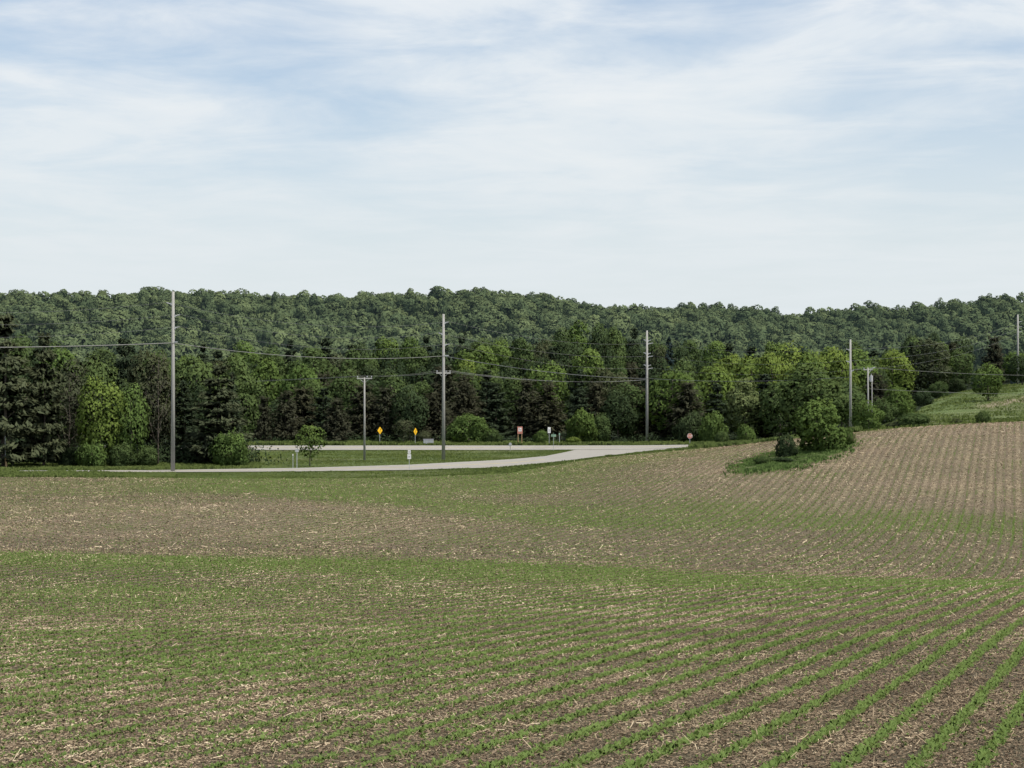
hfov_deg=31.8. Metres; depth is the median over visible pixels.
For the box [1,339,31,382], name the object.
broadleaf tree
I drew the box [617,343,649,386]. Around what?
broadleaf tree
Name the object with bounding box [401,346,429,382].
broadleaf tree
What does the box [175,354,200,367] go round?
broadleaf tree
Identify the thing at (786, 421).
pine tree
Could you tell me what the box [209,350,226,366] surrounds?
pine tree
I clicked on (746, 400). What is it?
broadleaf tree
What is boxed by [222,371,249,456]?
spruce tree
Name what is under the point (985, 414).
shrub
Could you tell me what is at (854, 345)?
broadleaf tree
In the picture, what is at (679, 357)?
broadleaf tree
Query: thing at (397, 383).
broadleaf tree
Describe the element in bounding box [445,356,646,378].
communication cable
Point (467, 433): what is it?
shrub
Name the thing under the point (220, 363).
broadleaf tree
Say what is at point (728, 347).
pine tree
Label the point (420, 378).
broadleaf tree
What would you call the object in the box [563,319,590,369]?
broadleaf tree
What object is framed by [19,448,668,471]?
side road
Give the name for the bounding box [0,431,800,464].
woodland undergrowth
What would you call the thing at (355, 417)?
cedar tree
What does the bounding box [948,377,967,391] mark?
shrub
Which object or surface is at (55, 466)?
woodland edge grass
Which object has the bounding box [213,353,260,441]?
broadleaf tree
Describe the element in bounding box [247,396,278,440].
cedar tree
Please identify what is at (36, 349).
pine tree
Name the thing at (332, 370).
broadleaf tree
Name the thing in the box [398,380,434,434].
broadleaf tree
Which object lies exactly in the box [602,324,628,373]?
broadleaf tree
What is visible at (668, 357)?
blue spruce
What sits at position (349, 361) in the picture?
broadleaf tree
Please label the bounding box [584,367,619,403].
broadleaf tree
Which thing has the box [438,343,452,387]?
pine tree
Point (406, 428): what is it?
shrub
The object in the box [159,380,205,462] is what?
pine tree
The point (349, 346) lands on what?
pine tree
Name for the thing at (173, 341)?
utility pole
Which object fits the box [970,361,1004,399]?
hill tree
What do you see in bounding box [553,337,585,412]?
broadleaf tree
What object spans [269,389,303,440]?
cedar tree
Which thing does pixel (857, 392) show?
broadleaf tree
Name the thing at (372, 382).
broadleaf tree
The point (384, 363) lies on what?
broadleaf tree
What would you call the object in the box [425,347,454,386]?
broadleaf tree
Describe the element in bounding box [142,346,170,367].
broadleaf tree
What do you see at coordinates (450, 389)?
cedar tree
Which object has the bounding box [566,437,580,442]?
shrub
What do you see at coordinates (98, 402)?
broadleaf tree
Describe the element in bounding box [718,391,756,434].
broadleaf tree
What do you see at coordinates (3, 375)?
broadleaf tree
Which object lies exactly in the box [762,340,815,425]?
broadleaf tree
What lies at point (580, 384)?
pine tree
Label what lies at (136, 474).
verge grass
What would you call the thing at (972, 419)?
hillside pasture grass
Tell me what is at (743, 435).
shrub
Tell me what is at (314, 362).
broadleaf tree
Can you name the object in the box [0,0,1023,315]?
sky
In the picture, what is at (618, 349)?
broadleaf tree
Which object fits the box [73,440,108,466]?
bush
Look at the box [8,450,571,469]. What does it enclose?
roadside grass
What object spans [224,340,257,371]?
broadleaf tree
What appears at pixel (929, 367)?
broadleaf tree
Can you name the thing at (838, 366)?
broadleaf tree
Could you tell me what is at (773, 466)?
rough grass patch
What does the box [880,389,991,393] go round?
power line
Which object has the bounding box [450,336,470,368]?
pine tree
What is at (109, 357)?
broadleaf tree
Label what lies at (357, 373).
broadleaf tree
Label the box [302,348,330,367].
broadleaf tree
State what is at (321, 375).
cedar tree
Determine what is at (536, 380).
power line
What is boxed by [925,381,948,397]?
shrub
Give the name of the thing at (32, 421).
broadleaf tree
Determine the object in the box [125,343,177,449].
broadleaf tree
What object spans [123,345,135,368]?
pine tree
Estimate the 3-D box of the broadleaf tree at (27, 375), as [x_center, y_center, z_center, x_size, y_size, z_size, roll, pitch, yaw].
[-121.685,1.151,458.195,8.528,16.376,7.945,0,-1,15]
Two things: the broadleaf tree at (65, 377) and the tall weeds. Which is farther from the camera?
the tall weeds
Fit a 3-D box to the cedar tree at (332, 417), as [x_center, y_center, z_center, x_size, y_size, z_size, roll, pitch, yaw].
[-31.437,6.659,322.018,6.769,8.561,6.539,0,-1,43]
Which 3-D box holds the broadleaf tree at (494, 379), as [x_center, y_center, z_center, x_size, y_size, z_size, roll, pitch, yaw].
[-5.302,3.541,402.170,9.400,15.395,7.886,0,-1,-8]
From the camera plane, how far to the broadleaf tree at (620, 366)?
416.96 m
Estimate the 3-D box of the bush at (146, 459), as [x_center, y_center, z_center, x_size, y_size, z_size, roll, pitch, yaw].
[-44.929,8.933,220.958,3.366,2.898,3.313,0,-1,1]
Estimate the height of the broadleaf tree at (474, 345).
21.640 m
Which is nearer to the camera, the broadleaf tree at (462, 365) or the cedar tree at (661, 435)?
the cedar tree at (661, 435)
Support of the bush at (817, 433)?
on the ground at (996, 496)
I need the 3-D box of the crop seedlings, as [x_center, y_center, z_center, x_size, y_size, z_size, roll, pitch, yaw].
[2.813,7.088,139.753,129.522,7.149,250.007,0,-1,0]
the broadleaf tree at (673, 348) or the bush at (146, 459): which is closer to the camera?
the bush at (146, 459)
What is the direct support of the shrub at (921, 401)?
on the ground at (996, 496)
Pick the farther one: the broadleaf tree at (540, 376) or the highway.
the broadleaf tree at (540, 376)
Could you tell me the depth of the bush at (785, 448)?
180.60 m
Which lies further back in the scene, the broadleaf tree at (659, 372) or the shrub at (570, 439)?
the broadleaf tree at (659, 372)
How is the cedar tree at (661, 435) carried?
on the ground at (996, 496)
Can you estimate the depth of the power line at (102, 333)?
199.27 m
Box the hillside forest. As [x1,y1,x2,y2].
[0,286,1023,385]
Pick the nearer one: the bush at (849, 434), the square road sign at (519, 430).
the bush at (849, 434)
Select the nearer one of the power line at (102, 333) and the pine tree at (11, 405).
the power line at (102, 333)
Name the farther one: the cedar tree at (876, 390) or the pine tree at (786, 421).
the cedar tree at (876, 390)
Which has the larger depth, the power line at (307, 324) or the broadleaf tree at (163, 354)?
the broadleaf tree at (163, 354)
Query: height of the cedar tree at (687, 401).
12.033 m
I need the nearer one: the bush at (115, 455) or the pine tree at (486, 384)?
the bush at (115, 455)
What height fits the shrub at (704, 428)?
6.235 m
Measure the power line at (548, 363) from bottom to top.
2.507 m
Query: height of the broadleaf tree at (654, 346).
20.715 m
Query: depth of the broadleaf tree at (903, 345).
560.45 m
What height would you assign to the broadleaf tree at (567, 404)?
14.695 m
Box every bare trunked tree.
[56,370,84,448]
[140,350,177,463]
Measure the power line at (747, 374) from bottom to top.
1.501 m
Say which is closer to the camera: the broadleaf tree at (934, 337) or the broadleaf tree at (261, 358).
the broadleaf tree at (261, 358)
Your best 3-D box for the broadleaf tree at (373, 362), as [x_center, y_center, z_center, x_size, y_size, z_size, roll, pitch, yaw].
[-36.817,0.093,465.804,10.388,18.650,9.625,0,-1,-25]
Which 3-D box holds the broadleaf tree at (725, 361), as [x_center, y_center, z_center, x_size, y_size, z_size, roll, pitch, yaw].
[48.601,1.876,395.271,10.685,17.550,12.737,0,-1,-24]
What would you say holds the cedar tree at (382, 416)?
on the ground at (996, 496)
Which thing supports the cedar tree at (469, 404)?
on the ground at (996, 496)
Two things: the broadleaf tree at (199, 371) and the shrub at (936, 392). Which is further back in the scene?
the shrub at (936, 392)
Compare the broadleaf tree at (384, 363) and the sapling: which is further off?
the broadleaf tree at (384, 363)
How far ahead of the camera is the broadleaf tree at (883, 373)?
415.62 m
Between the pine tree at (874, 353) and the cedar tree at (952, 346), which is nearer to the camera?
the cedar tree at (952, 346)
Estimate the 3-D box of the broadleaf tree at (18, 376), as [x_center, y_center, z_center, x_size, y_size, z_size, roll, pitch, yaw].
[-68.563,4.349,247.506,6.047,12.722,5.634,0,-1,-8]
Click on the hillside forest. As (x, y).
(364, 317)
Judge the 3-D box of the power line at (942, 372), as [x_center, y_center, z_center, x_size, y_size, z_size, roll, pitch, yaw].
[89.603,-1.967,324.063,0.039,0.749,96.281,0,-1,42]
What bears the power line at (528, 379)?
attached to the utility pole at (443, 372)
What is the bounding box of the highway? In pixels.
[104,445,687,449]
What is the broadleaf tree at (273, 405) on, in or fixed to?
on the ground at (996, 496)
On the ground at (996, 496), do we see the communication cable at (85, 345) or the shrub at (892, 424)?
the shrub at (892, 424)
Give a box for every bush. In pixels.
[55,447,79,465]
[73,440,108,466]
[107,442,138,466]
[134,445,158,465]
[207,427,250,465]
[774,433,799,456]
[791,397,847,450]
[839,425,856,444]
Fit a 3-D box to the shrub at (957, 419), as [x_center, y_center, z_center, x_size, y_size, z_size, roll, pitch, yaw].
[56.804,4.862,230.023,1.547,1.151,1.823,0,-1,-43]
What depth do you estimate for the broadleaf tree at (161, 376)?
411.42 m
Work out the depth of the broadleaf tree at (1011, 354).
551.75 m
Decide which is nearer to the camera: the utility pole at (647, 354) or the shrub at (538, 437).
the shrub at (538, 437)
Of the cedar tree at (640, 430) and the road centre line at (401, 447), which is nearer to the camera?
the road centre line at (401, 447)
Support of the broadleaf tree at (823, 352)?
on the ground at (996, 496)
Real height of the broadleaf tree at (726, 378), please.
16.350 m
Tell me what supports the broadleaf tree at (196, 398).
on the ground at (996, 496)
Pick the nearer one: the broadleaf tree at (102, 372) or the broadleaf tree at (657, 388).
the broadleaf tree at (102, 372)
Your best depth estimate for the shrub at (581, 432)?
316.88 m
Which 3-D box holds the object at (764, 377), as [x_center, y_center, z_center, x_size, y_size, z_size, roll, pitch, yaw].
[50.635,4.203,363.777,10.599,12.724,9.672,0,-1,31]
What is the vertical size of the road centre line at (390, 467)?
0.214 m
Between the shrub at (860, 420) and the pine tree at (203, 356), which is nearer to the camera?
the shrub at (860, 420)
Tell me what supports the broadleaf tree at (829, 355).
on the ground at (996, 496)
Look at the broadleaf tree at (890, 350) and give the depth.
556.55 m
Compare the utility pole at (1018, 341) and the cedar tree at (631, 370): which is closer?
the cedar tree at (631, 370)
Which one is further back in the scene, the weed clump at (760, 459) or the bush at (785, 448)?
the bush at (785, 448)
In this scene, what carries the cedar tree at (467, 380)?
on the ground at (996, 496)
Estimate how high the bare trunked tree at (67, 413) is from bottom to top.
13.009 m
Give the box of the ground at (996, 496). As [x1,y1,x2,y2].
[0,326,1023,767]
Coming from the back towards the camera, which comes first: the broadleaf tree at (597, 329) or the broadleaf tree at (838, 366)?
the broadleaf tree at (597, 329)
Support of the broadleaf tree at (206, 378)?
on the ground at (996, 496)
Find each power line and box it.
[11,302,164,312]
[17,314,178,324]
[38,326,178,336]
[175,304,441,326]
[185,327,443,349]
[193,317,431,337]
[437,370,645,381]
[438,332,641,356]
[446,370,647,381]
[453,344,640,368]
[456,371,646,381]
[658,368,847,374]
[872,367,993,374]
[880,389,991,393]
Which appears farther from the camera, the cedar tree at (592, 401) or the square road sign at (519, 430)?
the cedar tree at (592, 401)
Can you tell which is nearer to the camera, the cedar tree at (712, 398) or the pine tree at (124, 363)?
the pine tree at (124, 363)
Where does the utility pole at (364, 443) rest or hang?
on the ground at (996, 496)
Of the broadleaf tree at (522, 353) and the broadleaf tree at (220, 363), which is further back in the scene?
the broadleaf tree at (220, 363)
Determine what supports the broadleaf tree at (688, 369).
on the ground at (996, 496)
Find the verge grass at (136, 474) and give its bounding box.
[0,446,699,478]
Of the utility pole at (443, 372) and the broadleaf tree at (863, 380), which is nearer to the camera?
the utility pole at (443, 372)
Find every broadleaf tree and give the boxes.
[0,353,10,380]
[0,372,32,440]
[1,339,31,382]
[11,333,37,379]
[22,358,39,396]
[23,379,63,440]
[33,341,80,441]
[35,338,67,367]
[44,358,99,450]
[73,375,132,465]
[74,376,110,443]
[76,353,118,445]
[89,344,118,369]
[93,351,117,375]
[102,376,142,450]
[109,382,151,464]
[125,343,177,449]
[126,351,145,376]
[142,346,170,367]
[151,365,175,403]
[159,355,226,446]
[159,383,192,445]
[170,361,186,382]
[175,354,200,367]
[182,382,216,442]
[188,363,223,414]
[211,355,232,391]
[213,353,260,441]
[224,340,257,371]
[237,378,270,431]
[241,360,259,386]
[247,354,269,365]
[249,357,283,436]
[251,356,275,374]
[256,352,290,386]
[260,344,284,374]
[263,400,297,430]
[274,360,325,408]
[283,355,302,377]
[289,379,335,429]
[293,346,330,379]
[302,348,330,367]
[309,360,347,397]
[325,365,369,436]
[326,352,346,395]
[332,369,362,418]
[338,346,370,384]
[347,342,372,366]
[348,380,386,436]
[355,350,380,380]
[357,364,391,420]
[369,371,414,432]
[372,336,398,370]
[373,368,407,411]
[377,348,408,388]
[389,381,429,440]
[395,336,418,377]
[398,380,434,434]
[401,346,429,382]
[404,362,438,419]
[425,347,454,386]
[445,362,480,416]
[451,349,474,397]
[453,357,481,393]
[460,345,499,387]
[466,338,497,368]
[471,366,505,415]
[488,338,509,367]
[491,359,523,421]
[493,345,517,406]
[497,375,537,438]
[503,337,538,390]
[516,356,550,400]
[521,360,570,429]
[524,335,554,372]
[532,333,557,360]
[534,372,572,430]
[548,327,575,384]
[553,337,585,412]
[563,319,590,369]
[569,347,604,403]
[583,329,617,380]
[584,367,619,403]
[586,367,634,439]
[587,322,606,358]
[599,390,638,436]
[601,329,628,372]
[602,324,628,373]
[606,357,627,392]
[608,379,645,439]
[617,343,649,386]
[638,375,666,435]
[639,365,708,440]
[643,338,672,373]
[644,357,676,430]
[645,344,666,377]
[658,382,706,419]
[662,344,690,363]
[668,356,698,387]
[669,347,696,379]
[676,340,702,370]
[694,358,739,419]
[694,359,713,393]
[700,340,729,375]
[713,352,755,386]
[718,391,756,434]
[721,348,771,390]
[721,377,765,436]
[746,394,781,437]
[750,350,793,402]
[755,378,802,436]
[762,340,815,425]
[762,341,785,360]
[772,364,854,426]
[782,348,805,361]
[783,346,827,428]
[805,346,848,380]
[819,346,838,366]
[824,353,859,426]
[825,376,859,426]
[829,380,865,426]
[844,340,866,361]
[845,346,881,407]
[859,358,891,397]
[870,352,900,383]
[875,345,918,392]
[880,384,916,417]
[882,345,900,364]
[887,351,911,394]
[898,334,926,393]
[899,335,925,390]
[908,335,955,391]
[924,332,941,367]
[930,341,957,390]
[941,348,975,386]
[949,336,975,381]
[1002,351,1023,383]
[1007,355,1023,384]
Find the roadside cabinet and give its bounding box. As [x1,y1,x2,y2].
[423,439,433,443]
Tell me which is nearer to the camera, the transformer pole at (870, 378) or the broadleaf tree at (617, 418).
the transformer pole at (870, 378)
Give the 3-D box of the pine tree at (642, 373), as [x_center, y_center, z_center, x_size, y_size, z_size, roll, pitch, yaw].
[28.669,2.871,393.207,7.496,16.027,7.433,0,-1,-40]
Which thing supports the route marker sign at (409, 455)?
on the ground at (996, 496)
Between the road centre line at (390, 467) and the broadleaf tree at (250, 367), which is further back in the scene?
the broadleaf tree at (250, 367)
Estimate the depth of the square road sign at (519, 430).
310.93 m
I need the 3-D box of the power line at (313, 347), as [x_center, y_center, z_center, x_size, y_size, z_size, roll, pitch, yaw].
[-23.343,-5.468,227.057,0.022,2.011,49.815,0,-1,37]
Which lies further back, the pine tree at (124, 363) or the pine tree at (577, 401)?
the pine tree at (577, 401)
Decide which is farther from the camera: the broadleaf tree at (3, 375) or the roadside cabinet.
the broadleaf tree at (3, 375)
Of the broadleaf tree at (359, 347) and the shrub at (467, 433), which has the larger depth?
the broadleaf tree at (359, 347)
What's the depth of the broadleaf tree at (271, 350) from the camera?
545.64 m
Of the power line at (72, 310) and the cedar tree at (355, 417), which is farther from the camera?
the cedar tree at (355, 417)
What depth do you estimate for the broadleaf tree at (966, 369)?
477.96 m
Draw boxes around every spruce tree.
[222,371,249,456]
[898,342,924,400]
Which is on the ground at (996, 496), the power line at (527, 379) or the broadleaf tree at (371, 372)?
the broadleaf tree at (371, 372)
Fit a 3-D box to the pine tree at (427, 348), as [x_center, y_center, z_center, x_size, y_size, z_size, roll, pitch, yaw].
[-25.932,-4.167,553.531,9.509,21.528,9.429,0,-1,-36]
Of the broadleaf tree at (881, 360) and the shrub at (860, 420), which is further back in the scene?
the broadleaf tree at (881, 360)
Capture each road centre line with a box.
[194,459,544,470]
[248,446,671,447]
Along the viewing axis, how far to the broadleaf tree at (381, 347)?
573.18 m
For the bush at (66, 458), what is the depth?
221.32 m
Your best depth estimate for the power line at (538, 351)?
274.62 m
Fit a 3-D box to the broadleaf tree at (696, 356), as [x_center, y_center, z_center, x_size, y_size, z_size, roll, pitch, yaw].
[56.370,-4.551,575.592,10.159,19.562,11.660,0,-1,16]
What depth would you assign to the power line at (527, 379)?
268.17 m
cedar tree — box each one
[236,400,264,438]
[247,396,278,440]
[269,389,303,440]
[276,385,321,438]
[314,370,334,436]
[320,397,352,441]
[344,382,384,440]
[367,385,402,440]
[412,393,455,440]
[423,365,463,435]
[446,380,484,440]
[451,374,486,431]
[508,378,547,440]
[524,382,566,440]
[585,381,614,440]
[613,361,643,437]
[624,389,656,440]
[648,388,679,440]
[662,379,709,437]
[701,381,727,424]
[859,373,896,417]
[946,342,966,387]
[978,335,1008,386]
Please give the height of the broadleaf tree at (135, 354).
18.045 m
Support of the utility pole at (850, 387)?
on the ground at (996, 496)
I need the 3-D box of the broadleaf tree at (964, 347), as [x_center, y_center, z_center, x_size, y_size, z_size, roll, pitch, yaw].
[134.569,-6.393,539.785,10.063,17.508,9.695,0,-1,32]
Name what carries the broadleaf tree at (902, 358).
on the ground at (996, 496)
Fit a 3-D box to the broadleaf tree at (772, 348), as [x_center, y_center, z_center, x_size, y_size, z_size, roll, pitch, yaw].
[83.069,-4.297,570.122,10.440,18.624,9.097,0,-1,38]
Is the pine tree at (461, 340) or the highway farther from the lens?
the pine tree at (461, 340)
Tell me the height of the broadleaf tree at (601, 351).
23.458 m
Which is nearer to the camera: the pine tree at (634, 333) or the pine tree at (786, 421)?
the pine tree at (786, 421)
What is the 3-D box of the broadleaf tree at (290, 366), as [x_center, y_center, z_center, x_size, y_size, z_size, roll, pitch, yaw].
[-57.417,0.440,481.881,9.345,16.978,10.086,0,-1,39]
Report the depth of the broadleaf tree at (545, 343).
562.08 m
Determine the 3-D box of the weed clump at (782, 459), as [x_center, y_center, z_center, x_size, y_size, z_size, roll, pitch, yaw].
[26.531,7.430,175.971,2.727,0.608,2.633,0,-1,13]
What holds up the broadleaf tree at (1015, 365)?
on the ground at (996, 496)
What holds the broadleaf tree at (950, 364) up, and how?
on the ground at (996, 496)
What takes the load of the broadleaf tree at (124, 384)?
on the ground at (996, 496)
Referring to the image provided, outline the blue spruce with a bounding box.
[662,336,673,374]
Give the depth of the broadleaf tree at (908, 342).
479.62 m
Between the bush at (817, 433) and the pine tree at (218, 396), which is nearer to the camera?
the bush at (817, 433)
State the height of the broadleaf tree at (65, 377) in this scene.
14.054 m
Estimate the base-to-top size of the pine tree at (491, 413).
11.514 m
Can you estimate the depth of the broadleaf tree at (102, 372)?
257.26 m
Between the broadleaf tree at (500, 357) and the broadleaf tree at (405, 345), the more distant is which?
the broadleaf tree at (405, 345)
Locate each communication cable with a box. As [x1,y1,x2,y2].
[0,343,169,347]
[175,343,438,358]
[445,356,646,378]
[647,377,845,380]
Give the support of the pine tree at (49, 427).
on the ground at (996, 496)
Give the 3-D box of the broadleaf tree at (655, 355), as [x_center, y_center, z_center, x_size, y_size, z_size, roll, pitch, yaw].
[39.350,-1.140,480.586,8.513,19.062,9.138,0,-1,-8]
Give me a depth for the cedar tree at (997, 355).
559.21 m
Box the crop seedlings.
[0,422,1023,767]
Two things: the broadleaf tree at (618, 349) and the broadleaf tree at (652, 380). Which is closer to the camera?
the broadleaf tree at (652, 380)
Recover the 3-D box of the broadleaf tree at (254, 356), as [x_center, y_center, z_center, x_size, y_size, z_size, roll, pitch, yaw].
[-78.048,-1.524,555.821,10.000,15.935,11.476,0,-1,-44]
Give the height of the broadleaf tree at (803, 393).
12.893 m
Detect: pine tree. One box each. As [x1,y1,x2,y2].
[0,311,48,465]
[18,332,71,464]
[28,340,45,383]
[113,337,139,445]
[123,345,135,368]
[136,376,170,451]
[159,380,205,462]
[179,364,253,461]
[188,358,203,384]
[197,342,210,364]
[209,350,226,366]
[283,339,297,371]
[302,388,345,439]
[314,337,337,376]
[341,344,355,377]
[417,336,435,379]
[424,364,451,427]
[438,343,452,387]
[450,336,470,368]
[473,369,501,430]
[479,383,516,438]
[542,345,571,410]
[558,369,589,433]
[558,389,593,437]
[628,327,641,385]
[633,361,651,429]
[703,382,733,437]
[722,343,735,357]
[742,346,760,372]
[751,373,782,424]
[757,391,787,437]
[781,383,810,433]
[867,350,880,363]
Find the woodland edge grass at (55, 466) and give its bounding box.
[0,461,261,469]
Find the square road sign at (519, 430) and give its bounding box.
[517,427,522,433]
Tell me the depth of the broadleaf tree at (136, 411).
222.02 m
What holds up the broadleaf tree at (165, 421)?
on the ground at (996, 496)
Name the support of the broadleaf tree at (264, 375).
on the ground at (996, 496)
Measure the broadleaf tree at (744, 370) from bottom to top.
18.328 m
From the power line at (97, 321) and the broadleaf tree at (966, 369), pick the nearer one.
the power line at (97, 321)
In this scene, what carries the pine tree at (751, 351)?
on the ground at (996, 496)
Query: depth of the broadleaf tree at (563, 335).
548.45 m
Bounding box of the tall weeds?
[247,437,766,444]
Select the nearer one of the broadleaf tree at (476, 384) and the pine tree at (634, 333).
the broadleaf tree at (476, 384)
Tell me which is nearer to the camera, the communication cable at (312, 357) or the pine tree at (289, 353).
the communication cable at (312, 357)
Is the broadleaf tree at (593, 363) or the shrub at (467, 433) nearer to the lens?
the shrub at (467, 433)
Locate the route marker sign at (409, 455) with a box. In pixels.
[407,450,410,468]
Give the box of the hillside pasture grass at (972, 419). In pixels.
[855,383,1023,431]
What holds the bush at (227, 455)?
on the ground at (996, 496)
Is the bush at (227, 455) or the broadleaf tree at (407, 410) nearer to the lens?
the bush at (227, 455)
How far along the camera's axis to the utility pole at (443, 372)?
246.85 m
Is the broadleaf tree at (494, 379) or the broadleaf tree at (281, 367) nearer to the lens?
the broadleaf tree at (494, 379)
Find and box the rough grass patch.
[723,440,862,476]
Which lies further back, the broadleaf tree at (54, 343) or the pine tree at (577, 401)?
the broadleaf tree at (54, 343)
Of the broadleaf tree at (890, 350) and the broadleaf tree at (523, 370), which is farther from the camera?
the broadleaf tree at (890, 350)
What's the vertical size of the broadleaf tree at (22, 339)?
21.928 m
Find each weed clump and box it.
[753,456,769,464]
[771,457,795,461]
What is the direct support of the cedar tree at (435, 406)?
on the ground at (996, 496)
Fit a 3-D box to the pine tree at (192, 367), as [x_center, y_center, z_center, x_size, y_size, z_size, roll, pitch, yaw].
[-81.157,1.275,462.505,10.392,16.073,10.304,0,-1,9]
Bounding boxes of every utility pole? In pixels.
[167,291,179,470]
[357,376,371,459]
[436,314,450,459]
[645,330,652,440]
[846,339,853,426]
[1017,315,1021,383]
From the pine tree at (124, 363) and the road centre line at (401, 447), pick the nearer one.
the pine tree at (124, 363)
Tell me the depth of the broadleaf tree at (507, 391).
350.44 m
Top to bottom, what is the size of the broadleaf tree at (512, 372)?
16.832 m
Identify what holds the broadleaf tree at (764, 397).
on the ground at (996, 496)
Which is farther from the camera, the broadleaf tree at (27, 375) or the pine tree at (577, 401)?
the broadleaf tree at (27, 375)
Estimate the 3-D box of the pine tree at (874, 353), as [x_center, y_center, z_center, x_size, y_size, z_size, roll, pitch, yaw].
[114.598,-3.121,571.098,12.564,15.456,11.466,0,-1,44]
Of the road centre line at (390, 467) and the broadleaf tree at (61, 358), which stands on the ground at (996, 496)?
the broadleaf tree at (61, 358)
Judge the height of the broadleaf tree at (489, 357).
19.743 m
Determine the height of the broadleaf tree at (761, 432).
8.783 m
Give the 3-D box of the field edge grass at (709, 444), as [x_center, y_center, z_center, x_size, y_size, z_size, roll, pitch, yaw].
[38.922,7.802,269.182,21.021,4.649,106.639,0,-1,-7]
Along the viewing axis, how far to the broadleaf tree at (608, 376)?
348.69 m
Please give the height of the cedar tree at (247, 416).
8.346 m
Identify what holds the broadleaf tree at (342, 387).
on the ground at (996, 496)
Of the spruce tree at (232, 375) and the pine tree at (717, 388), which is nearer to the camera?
the spruce tree at (232, 375)
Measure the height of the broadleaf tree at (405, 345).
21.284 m
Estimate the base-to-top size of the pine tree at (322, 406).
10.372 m
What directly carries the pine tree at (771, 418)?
on the ground at (996, 496)
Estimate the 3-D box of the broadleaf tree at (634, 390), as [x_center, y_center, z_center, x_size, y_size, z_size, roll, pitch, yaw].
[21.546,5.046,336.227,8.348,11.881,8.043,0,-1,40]
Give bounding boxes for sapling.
[292,425,326,466]
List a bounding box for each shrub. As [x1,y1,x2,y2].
[390,419,413,441]
[416,430,431,441]
[441,413,493,442]
[482,428,502,441]
[533,430,549,442]
[563,406,599,441]
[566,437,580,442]
[585,413,612,441]
[670,409,704,441]
[697,410,728,441]
[713,431,729,441]
[736,424,756,440]
[848,398,885,429]
[869,398,898,423]
[884,421,903,427]
[894,412,929,425]
[912,389,934,406]
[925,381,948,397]
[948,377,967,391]
[950,418,961,422]
[975,409,991,422]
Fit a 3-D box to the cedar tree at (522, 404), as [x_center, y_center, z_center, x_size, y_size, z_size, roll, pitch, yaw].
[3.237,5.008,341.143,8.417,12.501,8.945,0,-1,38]
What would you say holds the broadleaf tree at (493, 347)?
on the ground at (996, 496)
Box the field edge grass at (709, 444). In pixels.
[688,425,862,447]
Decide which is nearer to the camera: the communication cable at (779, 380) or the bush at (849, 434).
the bush at (849, 434)
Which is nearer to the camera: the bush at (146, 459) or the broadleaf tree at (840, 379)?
the bush at (146, 459)
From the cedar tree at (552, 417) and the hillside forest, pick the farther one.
the hillside forest
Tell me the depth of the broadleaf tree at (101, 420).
219.91 m
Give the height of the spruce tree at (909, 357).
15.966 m
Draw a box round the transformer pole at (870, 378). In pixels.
[863,367,874,419]
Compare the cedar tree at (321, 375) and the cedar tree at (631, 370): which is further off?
the cedar tree at (321, 375)
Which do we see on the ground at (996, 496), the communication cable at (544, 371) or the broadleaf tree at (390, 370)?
the broadleaf tree at (390, 370)
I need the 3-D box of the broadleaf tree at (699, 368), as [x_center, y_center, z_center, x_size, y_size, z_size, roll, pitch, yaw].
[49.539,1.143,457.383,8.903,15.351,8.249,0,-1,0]
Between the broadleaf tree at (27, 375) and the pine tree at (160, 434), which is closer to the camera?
the pine tree at (160, 434)
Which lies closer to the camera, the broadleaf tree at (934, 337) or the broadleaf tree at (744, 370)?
the broadleaf tree at (744, 370)
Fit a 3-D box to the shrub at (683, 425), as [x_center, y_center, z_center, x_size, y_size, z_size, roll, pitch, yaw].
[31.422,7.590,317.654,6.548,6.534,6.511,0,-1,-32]
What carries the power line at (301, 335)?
attached to the utility pole at (173, 341)
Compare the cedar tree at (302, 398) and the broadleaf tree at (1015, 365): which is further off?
the broadleaf tree at (1015, 365)
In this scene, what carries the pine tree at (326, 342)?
on the ground at (996, 496)
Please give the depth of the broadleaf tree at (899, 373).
477.61 m
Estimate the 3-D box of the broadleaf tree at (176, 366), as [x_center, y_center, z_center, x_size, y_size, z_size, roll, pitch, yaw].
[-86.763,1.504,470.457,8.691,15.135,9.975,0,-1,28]
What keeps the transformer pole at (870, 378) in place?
on the ground at (996, 496)
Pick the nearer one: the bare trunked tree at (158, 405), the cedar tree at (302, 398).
the bare trunked tree at (158, 405)
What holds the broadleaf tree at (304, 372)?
on the ground at (996, 496)
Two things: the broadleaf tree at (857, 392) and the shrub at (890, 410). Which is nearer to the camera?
the broadleaf tree at (857, 392)
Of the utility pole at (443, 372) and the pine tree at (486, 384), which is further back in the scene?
the pine tree at (486, 384)
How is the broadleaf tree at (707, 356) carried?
on the ground at (996, 496)
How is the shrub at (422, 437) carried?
on the ground at (996, 496)
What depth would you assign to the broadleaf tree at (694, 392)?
349.36 m
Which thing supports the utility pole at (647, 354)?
on the ground at (996, 496)
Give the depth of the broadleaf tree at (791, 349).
562.72 m
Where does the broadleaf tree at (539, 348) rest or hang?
on the ground at (996, 496)
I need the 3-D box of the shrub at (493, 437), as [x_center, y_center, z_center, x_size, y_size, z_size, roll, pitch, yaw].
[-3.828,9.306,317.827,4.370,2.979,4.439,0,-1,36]
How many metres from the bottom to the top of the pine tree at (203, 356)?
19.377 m

